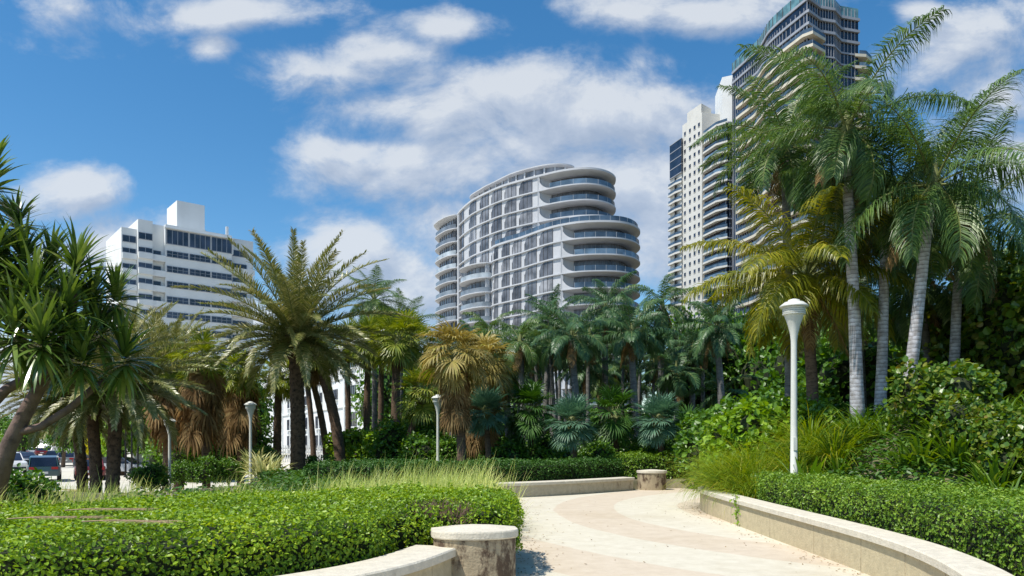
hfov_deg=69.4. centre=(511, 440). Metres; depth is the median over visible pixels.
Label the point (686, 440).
leafy shrub
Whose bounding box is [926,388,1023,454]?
sea grape
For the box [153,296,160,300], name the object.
window
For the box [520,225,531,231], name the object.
window
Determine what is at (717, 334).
grove palm
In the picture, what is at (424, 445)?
leafy shrub
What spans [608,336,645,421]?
slender palm
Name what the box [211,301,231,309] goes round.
window
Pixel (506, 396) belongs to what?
slender palm
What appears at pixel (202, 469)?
leafy shrub
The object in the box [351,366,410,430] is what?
broadleaf tree
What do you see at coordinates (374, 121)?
sky
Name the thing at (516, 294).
window
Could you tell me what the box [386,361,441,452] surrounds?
fan palm
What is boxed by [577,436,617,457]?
dark shrub
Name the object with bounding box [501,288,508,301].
window
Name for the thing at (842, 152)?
coconut palm
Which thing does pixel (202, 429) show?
fan palm
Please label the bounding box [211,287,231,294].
window
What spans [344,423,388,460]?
leafy shrub
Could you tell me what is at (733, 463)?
golden grass
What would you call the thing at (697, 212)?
apartment tower
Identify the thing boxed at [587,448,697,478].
clipped hedge
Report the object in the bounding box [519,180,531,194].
window
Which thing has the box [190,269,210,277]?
window
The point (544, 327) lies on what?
slender palm
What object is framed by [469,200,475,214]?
window
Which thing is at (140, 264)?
window
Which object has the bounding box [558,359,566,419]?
slender palm
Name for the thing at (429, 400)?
broadleaf tree
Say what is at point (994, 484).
strap leaf plant
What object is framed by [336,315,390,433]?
fan palm
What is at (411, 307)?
coconut palm
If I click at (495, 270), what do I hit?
window
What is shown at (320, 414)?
fan palm
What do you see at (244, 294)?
window
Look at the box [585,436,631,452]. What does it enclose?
dark shrub
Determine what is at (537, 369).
slender palm
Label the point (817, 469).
spider lily
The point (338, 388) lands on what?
hotel building
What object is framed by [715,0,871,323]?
apartment tower
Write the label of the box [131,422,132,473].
sign pole
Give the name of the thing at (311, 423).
fan palm
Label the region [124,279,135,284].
window
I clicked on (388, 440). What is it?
leafy shrub
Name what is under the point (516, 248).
window
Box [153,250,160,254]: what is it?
window
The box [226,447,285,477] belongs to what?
variegated plant
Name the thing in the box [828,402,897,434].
strap leaf plant
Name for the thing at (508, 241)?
apartment building
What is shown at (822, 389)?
leafy shrub
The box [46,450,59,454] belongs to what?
parked car
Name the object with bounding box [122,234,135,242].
window
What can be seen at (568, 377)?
slender palm
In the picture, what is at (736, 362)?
broadleaf tree
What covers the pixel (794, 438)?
access door
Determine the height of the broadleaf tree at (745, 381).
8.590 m
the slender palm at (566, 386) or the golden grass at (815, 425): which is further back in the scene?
the slender palm at (566, 386)
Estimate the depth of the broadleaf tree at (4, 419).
109.64 m
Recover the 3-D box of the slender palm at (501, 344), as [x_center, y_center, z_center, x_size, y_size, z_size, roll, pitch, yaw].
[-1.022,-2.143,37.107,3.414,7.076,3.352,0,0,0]
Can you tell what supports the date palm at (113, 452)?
on the ground at (635, 486)
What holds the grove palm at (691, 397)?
on the ground at (635, 486)
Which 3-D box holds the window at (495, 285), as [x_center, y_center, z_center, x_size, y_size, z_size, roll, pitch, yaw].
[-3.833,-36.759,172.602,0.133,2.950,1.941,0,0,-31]
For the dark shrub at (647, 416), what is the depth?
58.19 m
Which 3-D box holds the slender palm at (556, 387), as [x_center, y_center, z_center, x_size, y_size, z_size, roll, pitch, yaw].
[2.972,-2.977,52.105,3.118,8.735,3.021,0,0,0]
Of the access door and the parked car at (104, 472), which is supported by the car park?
the parked car at (104, 472)
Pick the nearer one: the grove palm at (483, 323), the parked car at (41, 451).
the grove palm at (483, 323)
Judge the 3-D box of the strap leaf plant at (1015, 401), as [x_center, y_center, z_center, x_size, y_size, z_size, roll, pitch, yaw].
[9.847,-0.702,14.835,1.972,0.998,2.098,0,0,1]
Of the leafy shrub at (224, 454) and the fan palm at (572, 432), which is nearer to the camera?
the fan palm at (572, 432)
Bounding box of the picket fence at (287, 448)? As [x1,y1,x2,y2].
[269,443,322,461]
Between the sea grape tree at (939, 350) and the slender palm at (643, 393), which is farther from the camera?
the slender palm at (643, 393)
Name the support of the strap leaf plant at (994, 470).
on the ground at (635, 486)
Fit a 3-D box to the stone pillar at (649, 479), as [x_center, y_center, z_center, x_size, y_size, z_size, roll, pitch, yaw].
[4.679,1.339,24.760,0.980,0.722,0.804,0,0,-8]
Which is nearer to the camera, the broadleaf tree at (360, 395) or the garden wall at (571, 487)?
the garden wall at (571, 487)
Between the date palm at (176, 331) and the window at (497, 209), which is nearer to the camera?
the date palm at (176, 331)
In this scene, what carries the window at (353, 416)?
in the hotel building at (338, 388)
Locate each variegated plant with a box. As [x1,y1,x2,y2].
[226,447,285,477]
[236,450,297,483]
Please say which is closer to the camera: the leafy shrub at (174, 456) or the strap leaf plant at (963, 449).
the strap leaf plant at (963, 449)
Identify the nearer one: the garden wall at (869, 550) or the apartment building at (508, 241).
the garden wall at (869, 550)
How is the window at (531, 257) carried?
in the apartment building at (508, 241)
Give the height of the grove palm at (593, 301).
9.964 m
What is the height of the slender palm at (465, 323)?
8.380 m
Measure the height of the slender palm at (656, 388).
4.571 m
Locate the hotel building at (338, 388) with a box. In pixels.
[261,329,502,455]
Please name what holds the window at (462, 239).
in the apartment building at (508, 241)
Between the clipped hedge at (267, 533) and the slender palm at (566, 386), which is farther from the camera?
the slender palm at (566, 386)
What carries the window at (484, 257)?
in the apartment building at (508, 241)
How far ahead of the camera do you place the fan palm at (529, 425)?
27.54 m
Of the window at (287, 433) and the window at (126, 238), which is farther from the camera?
the window at (126, 238)
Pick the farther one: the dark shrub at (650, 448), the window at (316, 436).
the window at (316, 436)
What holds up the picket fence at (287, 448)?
on the ground at (635, 486)
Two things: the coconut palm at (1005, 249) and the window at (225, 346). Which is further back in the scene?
the window at (225, 346)
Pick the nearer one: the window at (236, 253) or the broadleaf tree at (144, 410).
the broadleaf tree at (144, 410)
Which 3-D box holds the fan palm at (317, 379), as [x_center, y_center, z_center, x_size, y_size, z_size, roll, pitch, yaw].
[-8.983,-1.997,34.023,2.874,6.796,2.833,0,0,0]
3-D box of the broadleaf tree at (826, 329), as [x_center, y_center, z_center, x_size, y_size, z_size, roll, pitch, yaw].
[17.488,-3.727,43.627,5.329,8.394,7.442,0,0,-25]
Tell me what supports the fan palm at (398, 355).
on the ground at (635, 486)
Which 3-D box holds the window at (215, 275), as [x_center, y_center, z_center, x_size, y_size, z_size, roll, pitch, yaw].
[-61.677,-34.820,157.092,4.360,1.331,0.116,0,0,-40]
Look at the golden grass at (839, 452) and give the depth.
15.36 m
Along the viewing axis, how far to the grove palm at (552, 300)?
42.73 m
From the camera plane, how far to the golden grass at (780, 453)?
15.92 m
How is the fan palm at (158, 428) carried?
on the ground at (635, 486)
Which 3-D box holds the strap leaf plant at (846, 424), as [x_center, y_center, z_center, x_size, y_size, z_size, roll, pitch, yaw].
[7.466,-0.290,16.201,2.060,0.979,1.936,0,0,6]
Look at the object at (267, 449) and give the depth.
30.66 m
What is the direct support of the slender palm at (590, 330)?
on the ground at (635, 486)
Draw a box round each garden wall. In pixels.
[279,545,455,575]
[312,477,634,497]
[698,485,1013,575]
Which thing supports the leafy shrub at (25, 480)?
on the ground at (635, 486)
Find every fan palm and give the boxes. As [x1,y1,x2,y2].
[142,341,189,490]
[166,324,233,488]
[214,346,267,483]
[255,355,305,465]
[285,368,315,456]
[286,369,327,461]
[287,338,348,461]
[331,319,358,431]
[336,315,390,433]
[352,304,401,430]
[362,304,429,430]
[386,306,448,422]
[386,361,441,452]
[414,316,499,460]
[448,330,519,460]
[467,385,516,462]
[502,377,558,452]
[540,392,601,458]
[587,383,642,451]
[629,390,686,458]
[666,402,701,448]
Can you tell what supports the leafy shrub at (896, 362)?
on the ground at (635, 486)
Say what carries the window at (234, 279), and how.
in the apartment building at (165, 257)
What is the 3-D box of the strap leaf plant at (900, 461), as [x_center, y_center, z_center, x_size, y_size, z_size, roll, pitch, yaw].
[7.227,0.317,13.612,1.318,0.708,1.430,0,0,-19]
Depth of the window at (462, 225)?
189.77 m
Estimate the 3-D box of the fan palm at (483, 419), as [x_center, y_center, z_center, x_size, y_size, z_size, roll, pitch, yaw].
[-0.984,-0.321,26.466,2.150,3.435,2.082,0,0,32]
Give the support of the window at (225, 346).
in the apartment building at (165, 257)
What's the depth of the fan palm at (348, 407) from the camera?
39.86 m
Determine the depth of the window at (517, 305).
166.90 m
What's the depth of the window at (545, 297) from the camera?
158.91 m
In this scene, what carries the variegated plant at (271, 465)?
on the ground at (635, 486)
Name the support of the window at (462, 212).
in the apartment building at (508, 241)
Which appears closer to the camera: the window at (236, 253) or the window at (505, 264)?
the window at (236, 253)
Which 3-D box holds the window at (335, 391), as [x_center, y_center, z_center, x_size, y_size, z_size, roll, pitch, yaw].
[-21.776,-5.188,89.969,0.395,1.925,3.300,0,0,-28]
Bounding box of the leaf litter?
[517,499,862,575]
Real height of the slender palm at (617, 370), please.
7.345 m
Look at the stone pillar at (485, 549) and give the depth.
7.92 m
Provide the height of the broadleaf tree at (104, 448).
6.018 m
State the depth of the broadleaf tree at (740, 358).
41.87 m
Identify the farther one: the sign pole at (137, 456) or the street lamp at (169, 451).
the sign pole at (137, 456)
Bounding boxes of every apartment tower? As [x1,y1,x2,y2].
[668,103,731,330]
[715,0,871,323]
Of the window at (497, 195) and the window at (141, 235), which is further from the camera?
the window at (497, 195)
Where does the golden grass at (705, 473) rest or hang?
on the ground at (635, 486)
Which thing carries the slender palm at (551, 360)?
on the ground at (635, 486)
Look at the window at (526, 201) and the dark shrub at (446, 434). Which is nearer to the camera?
the dark shrub at (446, 434)
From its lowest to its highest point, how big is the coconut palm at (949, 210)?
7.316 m
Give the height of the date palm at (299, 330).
9.644 m
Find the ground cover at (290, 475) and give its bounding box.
[49,402,1023,506]
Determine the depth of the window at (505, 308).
169.65 m
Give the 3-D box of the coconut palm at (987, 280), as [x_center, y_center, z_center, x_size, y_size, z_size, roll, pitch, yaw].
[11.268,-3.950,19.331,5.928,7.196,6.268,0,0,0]
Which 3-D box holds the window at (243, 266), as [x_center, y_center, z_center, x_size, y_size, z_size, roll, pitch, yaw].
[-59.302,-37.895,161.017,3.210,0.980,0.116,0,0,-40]
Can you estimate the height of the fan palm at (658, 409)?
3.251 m
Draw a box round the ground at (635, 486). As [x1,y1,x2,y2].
[47,423,1010,501]
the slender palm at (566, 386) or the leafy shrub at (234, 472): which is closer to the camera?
the leafy shrub at (234, 472)
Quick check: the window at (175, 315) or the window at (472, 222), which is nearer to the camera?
the window at (175, 315)
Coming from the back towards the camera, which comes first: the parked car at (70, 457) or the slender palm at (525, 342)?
the parked car at (70, 457)
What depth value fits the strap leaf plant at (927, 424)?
13.40 m
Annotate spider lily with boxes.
[772,454,827,483]
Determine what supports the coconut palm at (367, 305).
on the ground at (635, 486)
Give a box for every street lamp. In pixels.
[165,419,175,489]
[244,401,256,482]
[431,394,441,460]
[779,299,808,479]
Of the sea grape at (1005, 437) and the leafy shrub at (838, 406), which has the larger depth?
the leafy shrub at (838, 406)
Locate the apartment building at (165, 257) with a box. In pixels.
[106,200,254,369]
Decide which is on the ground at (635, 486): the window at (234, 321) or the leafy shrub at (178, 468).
the leafy shrub at (178, 468)
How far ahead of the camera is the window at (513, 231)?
170.57 m
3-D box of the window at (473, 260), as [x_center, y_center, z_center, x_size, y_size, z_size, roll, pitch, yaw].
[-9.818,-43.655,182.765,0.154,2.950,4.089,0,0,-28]
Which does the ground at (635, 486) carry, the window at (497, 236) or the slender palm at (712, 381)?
the slender palm at (712, 381)
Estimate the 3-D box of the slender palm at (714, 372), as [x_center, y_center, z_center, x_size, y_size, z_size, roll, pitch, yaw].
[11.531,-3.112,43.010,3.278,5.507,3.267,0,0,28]
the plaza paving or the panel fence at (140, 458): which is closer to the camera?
the plaza paving
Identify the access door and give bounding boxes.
[793,437,796,449]
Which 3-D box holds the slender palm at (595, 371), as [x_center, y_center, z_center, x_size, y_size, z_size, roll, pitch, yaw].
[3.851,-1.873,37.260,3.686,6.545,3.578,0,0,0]
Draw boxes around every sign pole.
[123,432,127,476]
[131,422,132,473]
[137,444,138,467]
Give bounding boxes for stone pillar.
[431,524,517,575]
[637,469,666,489]
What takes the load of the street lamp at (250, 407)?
on the ground at (635, 486)
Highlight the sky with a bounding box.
[0,0,1023,420]
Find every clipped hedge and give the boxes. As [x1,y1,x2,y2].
[0,480,526,575]
[302,454,624,482]
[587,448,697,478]
[748,468,1023,575]
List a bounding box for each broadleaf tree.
[0,411,16,440]
[0,419,45,451]
[43,426,73,466]
[85,421,103,456]
[99,410,148,474]
[130,364,157,441]
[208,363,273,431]
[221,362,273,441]
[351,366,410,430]
[360,366,410,430]
[403,375,446,433]
[406,370,445,436]
[643,305,748,416]
[694,303,783,412]
[728,311,782,396]
[738,307,820,380]
[816,316,864,343]
[823,242,998,368]
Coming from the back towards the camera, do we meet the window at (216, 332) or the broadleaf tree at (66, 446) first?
the window at (216, 332)
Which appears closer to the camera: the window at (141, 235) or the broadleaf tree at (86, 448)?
the broadleaf tree at (86, 448)
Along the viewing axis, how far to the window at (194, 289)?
154.32 m
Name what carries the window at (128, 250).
in the apartment building at (165, 257)
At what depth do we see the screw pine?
10.77 m
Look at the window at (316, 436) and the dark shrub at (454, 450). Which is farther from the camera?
the window at (316, 436)
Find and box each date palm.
[0,276,235,492]
[0,332,161,491]
[2,333,172,492]
[127,307,231,490]
[171,227,416,470]
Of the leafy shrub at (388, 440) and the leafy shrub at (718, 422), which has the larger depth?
the leafy shrub at (388, 440)
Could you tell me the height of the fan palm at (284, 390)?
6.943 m
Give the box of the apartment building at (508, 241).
[434,163,639,416]
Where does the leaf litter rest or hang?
on the plaza paving
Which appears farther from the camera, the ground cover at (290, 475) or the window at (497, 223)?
the window at (497, 223)
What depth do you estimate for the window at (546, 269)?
158.79 m
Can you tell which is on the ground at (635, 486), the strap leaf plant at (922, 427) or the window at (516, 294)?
the strap leaf plant at (922, 427)
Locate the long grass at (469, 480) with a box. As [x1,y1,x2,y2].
[0,440,534,538]
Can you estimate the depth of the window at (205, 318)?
154.58 m
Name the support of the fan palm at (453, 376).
on the ground at (635, 486)
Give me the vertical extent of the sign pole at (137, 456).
6.260 m
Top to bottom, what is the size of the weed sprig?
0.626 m
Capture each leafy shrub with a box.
[4,468,39,507]
[9,463,64,503]
[126,458,174,491]
[136,409,220,456]
[141,425,200,480]
[171,457,197,487]
[184,454,227,486]
[190,415,278,461]
[191,439,246,462]
[214,455,246,484]
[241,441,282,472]
[305,453,336,469]
[322,427,363,461]
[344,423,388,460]
[360,410,441,459]
[384,417,434,435]
[397,425,453,460]
[672,397,742,484]
[692,380,784,462]
[695,427,713,472]
[702,404,787,467]
[722,387,844,460]
[748,319,908,407]
[754,370,846,406]
[782,392,849,439]
[875,339,907,378]
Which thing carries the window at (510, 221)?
in the apartment building at (508, 241)
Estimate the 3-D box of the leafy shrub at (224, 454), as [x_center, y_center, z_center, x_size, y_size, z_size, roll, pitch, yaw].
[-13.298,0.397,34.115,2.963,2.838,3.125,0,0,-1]
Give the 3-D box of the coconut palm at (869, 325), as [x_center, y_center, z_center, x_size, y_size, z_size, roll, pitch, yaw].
[11.250,-3.142,22.699,5.189,6.254,4.682,0,0,22]
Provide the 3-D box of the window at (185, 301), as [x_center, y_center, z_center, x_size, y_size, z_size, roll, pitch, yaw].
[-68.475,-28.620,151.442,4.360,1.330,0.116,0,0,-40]
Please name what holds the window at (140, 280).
in the apartment building at (165, 257)
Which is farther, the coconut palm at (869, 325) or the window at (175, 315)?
the window at (175, 315)
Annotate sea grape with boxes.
[883,356,1006,427]
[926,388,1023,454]
[965,411,1023,478]
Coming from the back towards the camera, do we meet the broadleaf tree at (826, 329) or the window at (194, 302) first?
the window at (194, 302)
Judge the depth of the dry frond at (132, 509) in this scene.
6.87 m
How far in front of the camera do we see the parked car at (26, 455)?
81.34 m
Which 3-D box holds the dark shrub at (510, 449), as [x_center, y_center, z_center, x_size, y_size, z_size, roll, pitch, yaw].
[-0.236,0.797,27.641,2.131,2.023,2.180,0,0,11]
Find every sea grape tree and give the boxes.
[895,264,1023,405]
[961,232,1023,393]
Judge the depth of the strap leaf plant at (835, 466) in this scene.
14.68 m
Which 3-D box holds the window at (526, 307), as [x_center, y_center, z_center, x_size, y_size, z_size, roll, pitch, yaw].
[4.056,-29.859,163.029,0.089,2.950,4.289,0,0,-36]
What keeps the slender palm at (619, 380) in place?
on the ground at (635, 486)
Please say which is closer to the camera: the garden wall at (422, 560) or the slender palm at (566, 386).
the garden wall at (422, 560)
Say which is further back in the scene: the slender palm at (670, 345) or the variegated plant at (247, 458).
the slender palm at (670, 345)
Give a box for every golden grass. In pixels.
[659,443,757,503]
[674,435,786,508]
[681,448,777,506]
[697,439,767,468]
[707,460,779,512]
[728,420,862,476]
[735,445,852,494]
[746,401,849,464]
[772,414,892,469]
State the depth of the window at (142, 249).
147.50 m
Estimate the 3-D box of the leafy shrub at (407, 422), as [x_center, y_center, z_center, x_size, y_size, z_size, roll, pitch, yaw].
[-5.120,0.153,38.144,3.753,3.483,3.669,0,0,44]
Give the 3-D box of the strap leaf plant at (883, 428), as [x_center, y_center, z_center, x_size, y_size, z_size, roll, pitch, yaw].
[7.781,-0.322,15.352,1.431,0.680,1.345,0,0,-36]
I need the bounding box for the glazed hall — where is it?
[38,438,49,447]
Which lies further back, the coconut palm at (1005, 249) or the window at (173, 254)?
the window at (173, 254)
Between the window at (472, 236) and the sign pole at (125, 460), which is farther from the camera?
the window at (472, 236)
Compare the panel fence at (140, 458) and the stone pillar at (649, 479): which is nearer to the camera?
the stone pillar at (649, 479)
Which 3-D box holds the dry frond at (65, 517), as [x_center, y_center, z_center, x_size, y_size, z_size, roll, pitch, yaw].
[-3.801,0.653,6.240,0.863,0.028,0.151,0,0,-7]
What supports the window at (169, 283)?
in the apartment building at (165, 257)
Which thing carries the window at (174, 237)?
in the apartment building at (165, 257)
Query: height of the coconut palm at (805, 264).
6.382 m
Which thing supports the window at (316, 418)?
in the hotel building at (338, 388)
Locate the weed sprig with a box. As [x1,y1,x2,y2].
[729,493,740,525]
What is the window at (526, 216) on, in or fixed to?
in the apartment building at (508, 241)
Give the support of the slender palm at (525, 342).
on the ground at (635, 486)
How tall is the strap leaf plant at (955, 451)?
0.950 m
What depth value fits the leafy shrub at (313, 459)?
29.96 m
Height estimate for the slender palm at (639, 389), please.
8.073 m
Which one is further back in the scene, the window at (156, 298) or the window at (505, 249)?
the window at (505, 249)
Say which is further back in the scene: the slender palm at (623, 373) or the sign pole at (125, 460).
the sign pole at (125, 460)
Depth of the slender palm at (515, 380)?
38.19 m
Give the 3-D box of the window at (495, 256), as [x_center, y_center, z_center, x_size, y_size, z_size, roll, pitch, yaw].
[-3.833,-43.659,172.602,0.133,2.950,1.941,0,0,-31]
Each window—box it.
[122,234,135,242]
[122,247,135,253]
[122,263,136,269]
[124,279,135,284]
[138,232,152,240]
[138,246,152,252]
[138,262,152,268]
[138,278,152,283]
[138,293,152,299]
[138,309,150,314]
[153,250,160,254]
[153,265,160,269]
[153,281,160,285]
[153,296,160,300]
[166,229,188,246]
[166,250,188,259]
[166,265,188,274]
[166,311,188,319]
[167,281,188,289]
[167,296,188,304]
[189,233,210,249]
[190,254,210,262]
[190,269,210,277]
[190,284,210,292]
[190,299,210,306]
[190,314,210,321]
[211,237,231,253]
[211,257,231,265]
[211,272,231,280]
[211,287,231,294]
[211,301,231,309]
[211,316,231,323]
[211,331,231,337]
[216,346,230,352]
[232,250,246,257]
[232,277,244,282]
[232,320,246,325]
[233,263,246,268]
[233,292,246,297]
[286,420,290,434]
[315,416,319,433]
[315,435,321,455]
[333,389,337,400]
[350,385,355,402]
[351,412,356,427]
[460,209,463,222]
[460,222,463,235]
[460,236,463,249]
[460,250,463,262]
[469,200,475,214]
[469,214,475,228]
[469,228,475,242]
[469,242,475,256]
[469,256,475,264]
[480,194,488,208]
[480,208,488,222]
[480,222,488,236]
[480,237,488,251]
[480,251,488,261]
[491,188,501,203]
[491,202,501,217]
[491,217,501,232]
[491,232,501,246]
[493,246,497,259]
[493,261,497,274]
[493,276,497,289]
[493,291,497,303]
[493,305,497,318]
[501,243,508,256]
[501,258,508,271]
[501,273,508,286]
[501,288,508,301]
[501,303,508,316]
[504,184,515,198]
[504,198,515,213]
[504,213,515,228]
[505,228,515,236]
[512,240,520,253]
[512,254,520,268]
[512,270,520,284]
[512,285,520,299]
[512,301,520,314]
[512,316,520,329]
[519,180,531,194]
[519,194,531,209]
[519,210,531,224]
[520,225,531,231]
[524,234,536,250]
[524,249,536,265]
[524,265,536,281]
[524,281,536,296]
[524,297,536,312]
[539,229,552,245]
[539,244,552,261]
[539,261,552,277]
[539,277,552,293]
[539,293,552,305]
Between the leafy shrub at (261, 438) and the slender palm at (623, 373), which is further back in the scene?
the slender palm at (623, 373)
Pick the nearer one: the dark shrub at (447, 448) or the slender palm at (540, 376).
the dark shrub at (447, 448)
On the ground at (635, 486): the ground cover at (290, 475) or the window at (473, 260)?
the ground cover at (290, 475)
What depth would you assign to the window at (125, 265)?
146.39 m
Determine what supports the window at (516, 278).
in the apartment building at (508, 241)
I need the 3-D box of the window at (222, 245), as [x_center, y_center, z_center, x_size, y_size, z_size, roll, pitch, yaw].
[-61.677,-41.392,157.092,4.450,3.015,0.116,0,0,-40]
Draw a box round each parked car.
[12,452,27,472]
[20,452,35,463]
[27,455,61,480]
[34,448,46,454]
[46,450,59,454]
[58,452,74,462]
[74,458,105,479]
[102,457,146,472]
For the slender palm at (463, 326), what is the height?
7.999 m
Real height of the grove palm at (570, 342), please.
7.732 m
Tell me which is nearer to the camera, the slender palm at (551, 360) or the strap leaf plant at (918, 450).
the strap leaf plant at (918, 450)
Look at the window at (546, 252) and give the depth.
158.79 m
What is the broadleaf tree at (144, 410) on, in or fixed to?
on the ground at (635, 486)
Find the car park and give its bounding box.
[13,453,321,492]
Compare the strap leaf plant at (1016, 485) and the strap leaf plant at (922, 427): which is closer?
the strap leaf plant at (1016, 485)
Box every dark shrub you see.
[434,435,474,461]
[441,424,503,441]
[449,438,456,460]
[477,435,529,459]
[498,430,565,460]
[499,402,520,438]
[557,441,590,458]
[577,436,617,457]
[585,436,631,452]
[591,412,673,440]
[619,433,674,457]
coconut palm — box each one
[329,265,414,428]
[379,287,444,417]
[678,182,941,403]
[687,60,881,400]
[699,5,974,428]
[779,108,1003,415]
[788,69,1023,422]
[813,236,939,408]
[841,105,1023,367]
[988,234,1023,399]
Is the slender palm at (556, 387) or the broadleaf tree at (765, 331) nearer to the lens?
the broadleaf tree at (765, 331)
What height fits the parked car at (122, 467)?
1.467 m
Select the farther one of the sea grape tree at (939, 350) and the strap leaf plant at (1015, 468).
the sea grape tree at (939, 350)
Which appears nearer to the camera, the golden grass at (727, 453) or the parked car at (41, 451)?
the golden grass at (727, 453)
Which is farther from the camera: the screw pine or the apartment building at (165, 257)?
the apartment building at (165, 257)
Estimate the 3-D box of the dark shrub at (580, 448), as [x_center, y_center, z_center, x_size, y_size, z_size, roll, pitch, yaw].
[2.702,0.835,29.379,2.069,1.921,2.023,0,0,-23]
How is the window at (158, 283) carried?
in the apartment building at (165, 257)
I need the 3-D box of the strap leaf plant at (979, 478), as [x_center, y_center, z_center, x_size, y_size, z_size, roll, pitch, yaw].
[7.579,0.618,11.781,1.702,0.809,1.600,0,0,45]
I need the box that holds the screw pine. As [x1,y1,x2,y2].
[0,134,170,505]
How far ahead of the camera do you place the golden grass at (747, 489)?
15.38 m
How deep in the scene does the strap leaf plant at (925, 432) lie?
13.78 m
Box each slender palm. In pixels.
[418,324,469,435]
[452,320,494,370]
[466,326,522,374]
[498,369,533,436]
[502,321,526,423]
[505,369,537,434]
[509,325,565,436]
[523,329,565,431]
[528,321,569,433]
[529,372,543,437]
[539,369,550,434]
[542,346,567,420]
[553,344,624,438]
[554,314,617,440]
[554,372,557,419]
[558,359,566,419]
[560,356,597,395]
[581,362,628,411]
[596,355,629,384]
[597,356,620,423]
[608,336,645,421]
[611,362,629,410]
[615,334,688,423]
[620,370,656,431]
[625,371,651,399]
[637,322,664,430]
[639,349,714,419]
[640,357,696,421]
[644,323,683,398]
[679,336,733,409]
[684,368,757,410]
[710,345,734,374]
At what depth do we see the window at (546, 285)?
158.79 m
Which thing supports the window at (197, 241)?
in the apartment building at (165, 257)
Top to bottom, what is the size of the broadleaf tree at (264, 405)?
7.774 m
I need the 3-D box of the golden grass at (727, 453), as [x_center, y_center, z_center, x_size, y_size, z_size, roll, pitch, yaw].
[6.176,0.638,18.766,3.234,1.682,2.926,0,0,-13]
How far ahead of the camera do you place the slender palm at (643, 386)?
52.21 m
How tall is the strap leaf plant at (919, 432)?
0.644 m
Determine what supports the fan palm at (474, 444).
on the ground at (635, 486)
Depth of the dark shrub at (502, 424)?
57.42 m
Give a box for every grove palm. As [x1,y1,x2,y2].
[463,311,521,345]
[474,315,551,443]
[509,283,580,437]
[530,300,620,444]
[563,271,640,425]
[584,290,687,439]
[623,273,707,393]
[662,286,768,403]
[665,323,734,413]
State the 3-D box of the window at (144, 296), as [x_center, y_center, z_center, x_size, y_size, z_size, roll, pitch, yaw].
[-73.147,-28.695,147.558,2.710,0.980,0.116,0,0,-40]
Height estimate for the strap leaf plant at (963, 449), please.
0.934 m
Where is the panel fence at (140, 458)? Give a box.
[133,448,151,462]
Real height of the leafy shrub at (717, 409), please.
3.483 m
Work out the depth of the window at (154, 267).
149.97 m
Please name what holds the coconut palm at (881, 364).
on the ground at (635, 486)
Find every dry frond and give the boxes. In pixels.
[7,515,116,519]
[65,508,157,510]
[82,519,185,523]
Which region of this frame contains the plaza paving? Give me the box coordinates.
[516,488,869,575]
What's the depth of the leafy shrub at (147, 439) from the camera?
36.93 m
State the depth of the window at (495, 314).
172.66 m
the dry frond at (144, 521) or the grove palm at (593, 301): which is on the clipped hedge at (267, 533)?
the dry frond at (144, 521)
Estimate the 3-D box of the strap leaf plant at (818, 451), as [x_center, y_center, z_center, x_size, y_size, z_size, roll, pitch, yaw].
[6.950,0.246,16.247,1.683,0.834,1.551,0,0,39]
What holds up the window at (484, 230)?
in the apartment building at (508, 241)
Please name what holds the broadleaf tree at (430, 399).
on the ground at (635, 486)
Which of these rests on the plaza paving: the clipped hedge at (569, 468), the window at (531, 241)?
the clipped hedge at (569, 468)
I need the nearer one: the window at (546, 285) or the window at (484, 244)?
the window at (546, 285)
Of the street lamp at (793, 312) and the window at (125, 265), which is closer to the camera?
the street lamp at (793, 312)
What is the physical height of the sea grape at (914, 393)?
1.640 m
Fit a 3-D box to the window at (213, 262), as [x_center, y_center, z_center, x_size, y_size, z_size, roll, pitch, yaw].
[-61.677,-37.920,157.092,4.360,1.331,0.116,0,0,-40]
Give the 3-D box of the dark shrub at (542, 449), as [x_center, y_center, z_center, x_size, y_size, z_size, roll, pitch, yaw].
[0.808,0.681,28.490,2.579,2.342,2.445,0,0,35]
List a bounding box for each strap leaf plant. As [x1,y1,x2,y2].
[747,457,810,498]
[763,456,831,485]
[799,434,842,460]
[810,445,859,477]
[815,407,883,447]
[824,414,884,443]
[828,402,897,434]
[832,419,881,447]
[853,413,910,437]
[867,439,935,477]
[880,423,943,470]
[888,399,978,443]
[894,424,979,473]
[901,420,939,444]
[902,412,929,431]
[903,419,926,445]
[905,420,944,453]
[907,434,979,475]
[911,413,969,455]
[942,455,1023,489]
[957,445,1023,492]
[966,442,1023,486]
[966,468,1023,496]
[977,469,1023,494]
[999,458,1023,484]
[1002,390,1023,417]
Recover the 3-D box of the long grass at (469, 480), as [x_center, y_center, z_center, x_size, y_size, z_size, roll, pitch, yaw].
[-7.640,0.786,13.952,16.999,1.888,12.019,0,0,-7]
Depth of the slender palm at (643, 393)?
50.67 m

